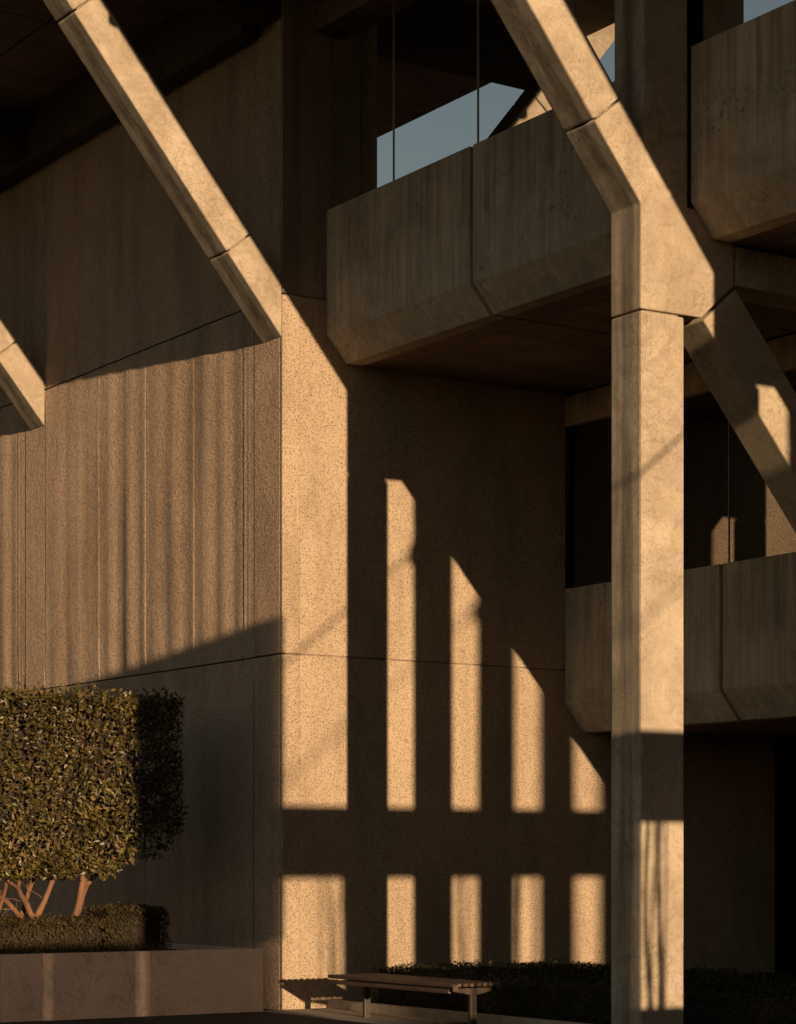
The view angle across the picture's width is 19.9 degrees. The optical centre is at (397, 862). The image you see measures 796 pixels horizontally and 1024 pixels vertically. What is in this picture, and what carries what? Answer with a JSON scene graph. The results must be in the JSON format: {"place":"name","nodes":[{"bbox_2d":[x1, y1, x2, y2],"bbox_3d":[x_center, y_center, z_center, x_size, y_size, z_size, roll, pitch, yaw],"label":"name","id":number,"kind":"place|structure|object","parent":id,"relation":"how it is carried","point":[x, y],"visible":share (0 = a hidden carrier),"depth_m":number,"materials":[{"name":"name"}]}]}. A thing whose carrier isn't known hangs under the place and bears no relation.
{"place":"outdoors","nodes":[
{"label":"outdoors","id":0,"kind":"place"},
{"bbox_2d":[0,1009,467,1023],"bbox_3d":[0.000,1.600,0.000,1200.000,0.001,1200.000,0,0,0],"label":"ground","id":1,"kind":"structure","parent":0,"point":[251,1018],"depth_m":22.99,"materials":[{"name":"concrete"}]},
{"bbox_2d":[0,943,262,1022],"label":"concrete planter","id":2,"kind":"object","parent":1,"relation":"on","point":[183,979],"visible":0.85,"depth_m":23.47,"materials":[{"name":"concrete"}]},
{"bbox_2d":[0,912,112,953],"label":"box shrub","id":3,"kind":"object","parent":2,"relation":"on","point":[57,935],"visible":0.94,"depth_m":23.30,"materials":[{"name":"green plant"}]},
{"bbox_2d":[0,681,189,923],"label":"clipped shrub","id":4,"kind":"object","parent":2,"relation":"in","point":[69,773],"visible":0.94,"depth_m":23.79,"materials":[{"name":"green plant"}]},
{"bbox_2d":[80,901,171,951],"bbox_3d":[-2.888,0.713,24.087,0.834,0.605,0.777,0,0,-34],"label":"box shrub","id":5,"kind":"object","parent":2,"relation":"on","point":[136,927],"visible":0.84,"depth_m":23.85,"materials":[{"name":"green plant"}]},
{"bbox_2d":[0,0,795,1023],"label":"concrete building","id":6,"kind":"structure","parent":1,"relation":"on","point":[398,454],"depth_m":25.00,"materials":[{"name":"beige concrete"}]},
{"bbox_2d":[331,0,614,207],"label":"window","id":7,"kind":"structure","parent":6,"relation":"in","point":[415,84],"depth_m":23.33,"materials":[{"name":"clear glass"}]},
{"bbox_2d":[570,370,795,587],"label":"window","id":8,"kind":"structure","parent":6,"relation":"in","point":[730,513],"depth_m":24.76,"materials":[{"name":"clear glass"}]},
{"bbox_2d":[695,0,793,44],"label":"window","id":9,"kind":"structure","parent":6,"relation":"in","point":[712,17],"depth_m":19.54,"materials":[{"name":"clear glass"}]},
{"bbox_2d":[328,1000,589,1023],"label":"kerb","id":10,"kind":"structure","parent":1,"relation":"on","point":[461,1016],"depth_m":23.04,"materials":[{"name":"concrete"}]},
{"bbox_2d":[371,1001,593,1023],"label":"planting bed","id":11,"kind":"object","parent":1,"relation":"on","point":[487,1013],"visible":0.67,"depth_m":23.46,"materials":[{"name":"soil"}]},
{"bbox_2d":[371,957,795,1023],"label":"hedge","id":12,"kind":"object","parent":11,"relation":"in","point":[564,991],"visible":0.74,"depth_m":22.36,"materials":[{"name":"green plant"}]},
{"bbox_2d":[263,1008,463,1023],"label":"pavement","id":13,"kind":"structure","parent":0,"point":[351,1015],"depth_m":23.41,"materials":[{"name":"concrete"}]},
{"bbox_2d":[328,973,502,1023],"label":"slatted bench","id":14,"kind":"object","parent":13,"relation":"on","point":[472,989],"visible":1,"depth_m":22.23,"materials":[{"name":"brown wood"}]}
]}

